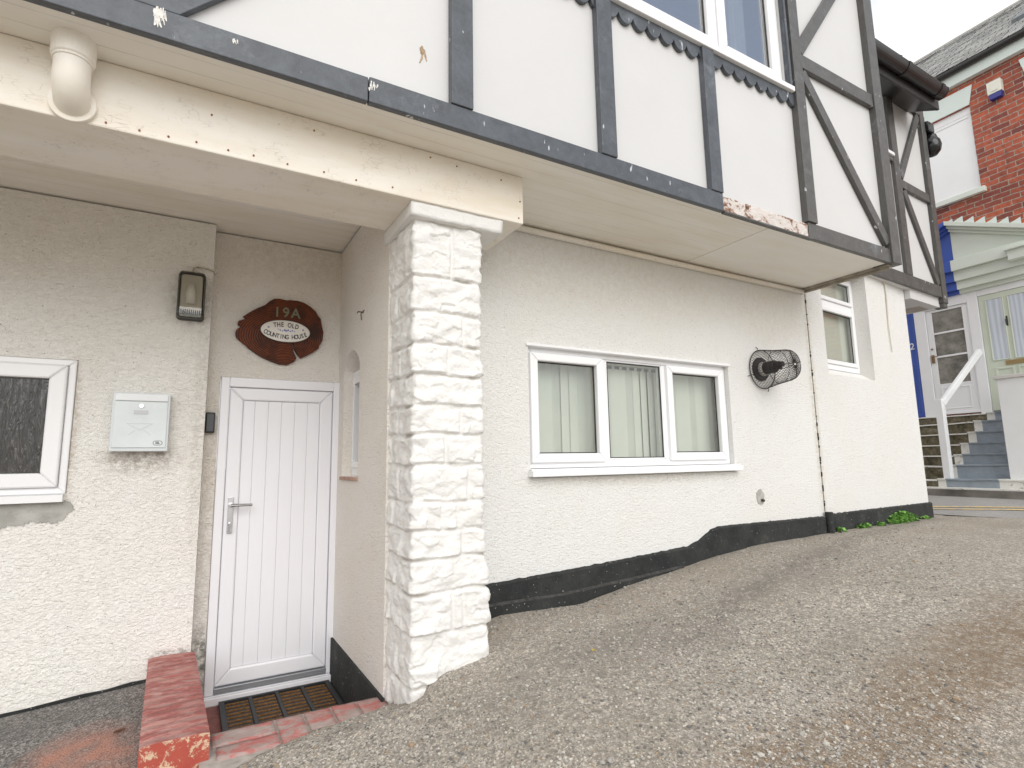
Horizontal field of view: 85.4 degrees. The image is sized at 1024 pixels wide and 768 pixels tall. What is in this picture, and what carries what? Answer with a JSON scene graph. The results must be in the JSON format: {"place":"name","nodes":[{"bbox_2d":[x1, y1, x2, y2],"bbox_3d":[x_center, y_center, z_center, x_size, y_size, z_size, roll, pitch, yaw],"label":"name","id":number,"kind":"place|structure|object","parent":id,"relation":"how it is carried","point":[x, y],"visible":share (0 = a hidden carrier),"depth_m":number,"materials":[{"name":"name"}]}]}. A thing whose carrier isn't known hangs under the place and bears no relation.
{"place":"outdoors","nodes":[
{"label":"outdoors","id":0,"kind":"place"},
{"bbox_2d":[0,683,145,767],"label":"paving","id":1,"kind":"structure","parent":0,"point":[78,733],"depth_m":2.63,"materials":[{"name":"grey concrete"}]},
{"bbox_2d":[8,469,1023,767],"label":"ground","id":2,"kind":"structure","parent":0,"point":[986,553],"depth_m":2.42,"materials":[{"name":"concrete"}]},
{"bbox_2d":[137,652,209,767],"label":"kerb wall","id":3,"kind":"structure","parent":2,"relation":"on","point":[175,732],"depth_m":2.46,"materials":[{"name":"red paint"}]},
{"bbox_2d":[205,706,220,734],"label":"porch floor","id":4,"kind":"structure","parent":2,"relation":"on","point":[213,718],"depth_m":3.23,"materials":[{"name":"red paint"}]},
{"bbox_2d":[218,680,343,731],"bbox_3d":[-1.401,1.952,3.368,0.656,0.026,0.467,4,-9,-30],"label":"door mat","id":5,"kind":"object","parent":4,"relation":"on","point":[236,713],"depth_m":3.38,"materials":[{"name":"black rubber"}]},
{"bbox_2d":[198,697,387,767],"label":"door step","id":6,"kind":"object","parent":2,"relation":"on","point":[234,748],"depth_m":2.50,"materials":[{"name":"red brick"}]},
{"bbox_2d":[0,0,948,717],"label":"timber framed house","id":7,"kind":"structure","parent":2,"relation":"on","point":[476,212],"depth_m":3.45,"materials":[{"name":"white paint"}]},
{"bbox_2d":[0,356,77,503],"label":"window","id":8,"kind":"structure","parent":7,"relation":"in","point":[37,395],"depth_m":3.08,"materials":[{"name":"white plastic"}]},
{"bbox_2d":[47,27,97,123],"bbox_3d":[-1.663,-1.169,2.099,0.152,0.324,0.160,4,-9,-30],"label":"drain pipe","id":9,"kind":"object","parent":7,"relation":"attached to","point":[74,54],"visible":1,"depth_m":2.07,"materials":[{"name":"white plastic"}]},
{"bbox_2d":[108,392,170,451],"bbox_3d":[-2.211,0.229,3.307,0.287,0.345,0.105,4,-9,-30],"label":"letter box","id":10,"kind":"object","parent":7,"relation":"attached to","point":[140,422],"visible":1,"depth_m":3.27,"materials":[{"name":"white metal"}]},
{"bbox_2d":[111,401,167,447],"bbox_3d":[-2.190,0.239,3.270,0.263,0.270,0.007,4,-9,-30],"label":"door","id":11,"kind":"structure","parent":10,"relation":"in","point":[124,414],"depth_m":3.26,"materials":[{"name":"white metal"}]},
{"bbox_2d":[176,266,214,321],"bbox_3d":[-2.015,-0.589,3.543,0.206,0.366,0.153,4,-9,-30],"label":"wall lamp","id":12,"kind":"object","parent":7,"relation":"attached to","point":[191,295],"visible":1,"depth_m":3.51,"materials":[{"name":"black metal"}]},
{"bbox_2d":[205,412,214,432],"bbox_3d":[-1.973,0.253,3.627,0.054,0.134,0.048,4,-9,-30],"label":"door entry box","id":13,"kind":"object","parent":7,"relation":"attached to","point":[210,423],"visible":1,"depth_m":3.61,"materials":[{"name":"grey plastic"}]},
{"bbox_2d":[203,377,339,707],"bbox_3d":[-1.581,0.987,3.754,0.788,2.047,0.143,4,-9,-30],"label":"door","id":14,"kind":"structure","parent":7,"relation":"in","point":[274,608],"depth_m":3.74,"materials":[{"name":"white plastic"}]},
{"bbox_2d":[235,299,322,364],"bbox_3d":[-1.632,-0.370,3.921,0.576,0.473,0.043,4,-9,-30],"label":"wooden sign","id":15,"kind":"object","parent":7,"relation":"attached to","point":[277,331],"visible":1,"depth_m":3.91,"materials":[{"name":"brown wood"}]},
{"bbox_2d":[339,368,359,480],"bbox_3d":[-1.039,0.199,3.758,0.135,0.890,0.440,4,-9,-30],"label":"window","id":16,"kind":"structure","parent":7,"relation":"in","point":[355,412],"depth_m":3.86,"materials":[{"name":"white plastic"}]},
{"bbox_2d":[538,363,716,468],"bbox_3d":[0.884,0.238,4.301,1.997,0.820,0.045,4,-9,-30],"label":"vertical blind","id":17,"kind":"object","parent":7,"relation":"attached to","point":[569,404],"visible":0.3,"depth_m":4.28,"materials":[{"name":"beige fabric"}]},
{"bbox_2d":[525,343,743,476],"bbox_3d":[0.965,0.222,4.170,2.030,0.887,0.175,4,-9,-30],"label":"window","id":18,"kind":"structure","parent":7,"relation":"in","point":[565,463],"depth_m":4.06,"materials":[{"name":"white plastic"}]},
{"bbox_2d":[611,0,794,92],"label":"window","id":19,"kind":"structure","parent":7,"relation":"in","point":[713,36],"depth_m":3.92,"materials":[{"name":"white plastic"}]},
{"bbox_2d":[724,0,746,55],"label":"curtain","id":20,"kind":"object","parent":7,"relation":"hanging from","point":[735,28],"visible":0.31,"depth_m":4.29,"materials":[{"name":"white fabric"}]},
{"bbox_2d":[748,347,800,391],"bbox_3d":[2.291,-0.151,4.782,0.395,0.395,0.323,4,-9,-30],"label":"flue guard","id":21,"kind":"object","parent":7,"relation":"attached to","point":[762,369],"visible":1,"depth_m":4.77,"materials":[{"name":"black metal"}]},
{"bbox_2d":[821,285,850,362],"bbox_3d":[3.486,-0.641,6.088,0.992,1.050,0.010,5,-10,-35],"label":"vertical blind","id":22,"kind":"object","parent":7,"relation":"attached to","point":[836,337],"visible":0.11,"depth_m":6.17,"materials":[{"name":"beige fabric"}]},
{"bbox_2d":[821,281,859,373],"bbox_3d":[3.441,-0.676,5.991,1.044,1.084,0.075,5,-10,-35],"label":"window","id":23,"kind":"structure","parent":7,"relation":"in","point":[830,305],"depth_m":6.15,"materials":[{"name":"white plastic"}]},
{"bbox_2d":[882,281,891,350],"bbox_3d":[4.241,-0.810,6.361,0.359,0.875,0.020,5,-10,-35],"label":"cable","id":24,"kind":"object","parent":7,"relation":"hanging from","point":[883,282],"visible":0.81,"depth_m":6.46,"materials":[{"name":"white plastic"}]},
{"bbox_2d":[924,121,941,157],"bbox_3d":[5.763,-3.359,7.660,0.274,0.467,0.248,4,-9,-30],"label":"wall lantern","id":25,"kind":"object","parent":7,"relation":"attached to","point":[934,142],"depth_m":7.57,"materials":[{"name":"black metal"}]},
{"bbox_2d":[836,527,847,532],"bbox_3d":[3.029,1.347,5.123,0.126,0.055,0.093,4,-9,-30],"label":"weed clump","id":26,"kind":"object","parent":2,"relation":"on","point":[838,529],"visible":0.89,"depth_m":5.11,"materials":[{"name":"green plant"}]},
{"bbox_2d":[856,523,871,528],"bbox_3d":[3.427,1.380,5.397,0.265,0.067,0.100,4,-9,-30],"label":"weed clump","id":27,"kind":"object","parent":2,"relation":"on","point":[866,525],"visible":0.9,"depth_m":5.37,"materials":[{"name":"green plant"}]},
{"bbox_2d":[876,521,885,525],"bbox_3d":[3.717,1.413,5.598,0.165,0.057,0.091,4,-9,-30],"label":"weed clump","id":28,"kind":"object","parent":2,"relation":"on","point":[882,522],"visible":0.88,"depth_m":5.58,"materials":[{"name":"green plant"}]},
{"bbox_2d":[887,510,919,524],"bbox_3d":[4.148,1.416,5.901,0.721,0.139,0.100,5,-10,-35],"label":"weed clump","id":29,"kind":"object","parent":2,"relation":"on","point":[902,517],"visible":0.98,"depth_m":5.86,"materials":[{"name":"green plant"}]},
{"bbox_2d":[906,0,1023,417],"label":"brick terraced house","id":30,"kind":"structure","parent":2,"relation":"on","point":[977,166],"depth_m":8.87,"materials":[{"name":"white paint"}]},
{"bbox_2d":[906,313,925,417],"bbox_3d":[6.772,-0.230,9.915,0.051,2.154,0.942,3,-9,-27],"label":"door","id":31,"kind":"structure","parent":30,"relation":"in","point":[910,318],"depth_m":9.54,"materials":[{"name":"blue paint"}]},
{"bbox_2d":[925,303,980,414],"bbox_3d":[7.186,-0.395,9.070,0.082,1.760,0.630,3,-9,-27],"label":"door","id":32,"kind":"structure","parent":30,"relation":"in","point":[949,333],"depth_m":9.08,"materials":[{"name":"white paint"}]},
{"bbox_2d":[923,84,986,208],"bbox_3d":[7.181,-3.866,9.577,0.170,1.835,1.503,3,-9,-27],"label":"blind window","id":33,"kind":"structure","parent":30,"relation":"in","point":[954,171],"depth_m":9.24,"materials":[{"name":"white paint"}]},
{"bbox_2d":[986,77,1003,101],"bbox_3d":[7.583,-4.614,8.708,0.093,0.290,0.180,3,-9,-27],"label":"alarm box","id":34,"kind":"object","parent":30,"relation":"attached to","point":[995,89],"visible":1,"depth_m":8.67,"materials":[{"name":"beige plastic"}]},
{"bbox_2d":[978,287,1023,410],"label":"door","id":35,"kind":"structure","parent":30,"relation":"in","point":[1001,313],"depth_m":8.49,"materials":[{"name":"paint"}]},
{"bbox_2d":[1018,57,1023,70],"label":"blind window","id":36,"kind":"structure","parent":30,"relation":"in","point":[1021,61],"depth_m":8.44,"materials":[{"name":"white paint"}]},
{"bbox_2d":[919,411,1023,488],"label":"front steps","id":37,"kind":"structure","parent":2,"relation":"on","point":[978,451],"depth_m":8.18,"materials":[{"name":"stone"}]},
{"bbox_2d":[934,349,981,478],"bbox_3d":[6.789,0.409,8.341,1.295,1.978,0.099,3,-9,-25],"label":"handrail","id":38,"kind":"object","parent":37,"relation":"on","point":[944,439],"visible":0.94,"depth_m":8.05,"materials":[{"name":"white paint"}]},
{"bbox_2d":[993,373,1023,479],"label":"side wall","id":39,"kind":"structure","parent":37,"relation":"on","point":[1011,391],"depth_m":7.35,"materials":[{"name":"white paint"}]},
{"bbox_2d":[927,486,1023,499],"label":"kerb","id":40,"kind":"structure","parent":2,"relation":"on","point":[1002,493],"depth_m":7.43,"materials":[{"name":"white paint"}]},
{"bbox_2d":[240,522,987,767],"bbox_3d":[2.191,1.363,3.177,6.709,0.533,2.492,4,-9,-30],"label":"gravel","id":41,"kind":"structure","parent":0,"point":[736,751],"depth_m":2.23,"materials":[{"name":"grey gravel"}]},
{"bbox_2d":[928,495,1023,518],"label":"road","id":42,"kind":"structure","parent":0,"point":[993,503],"depth_m":6.87,"materials":[{"name":"concrete"}]},
{"bbox_2d":[933,506,1023,509],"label":"road marking","id":43,"kind":"object","parent":42,"relation":"on","point":[978,509],"visible":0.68,"depth_m":6.76,"materials":[{"name":"yellow paint"}]}
]}

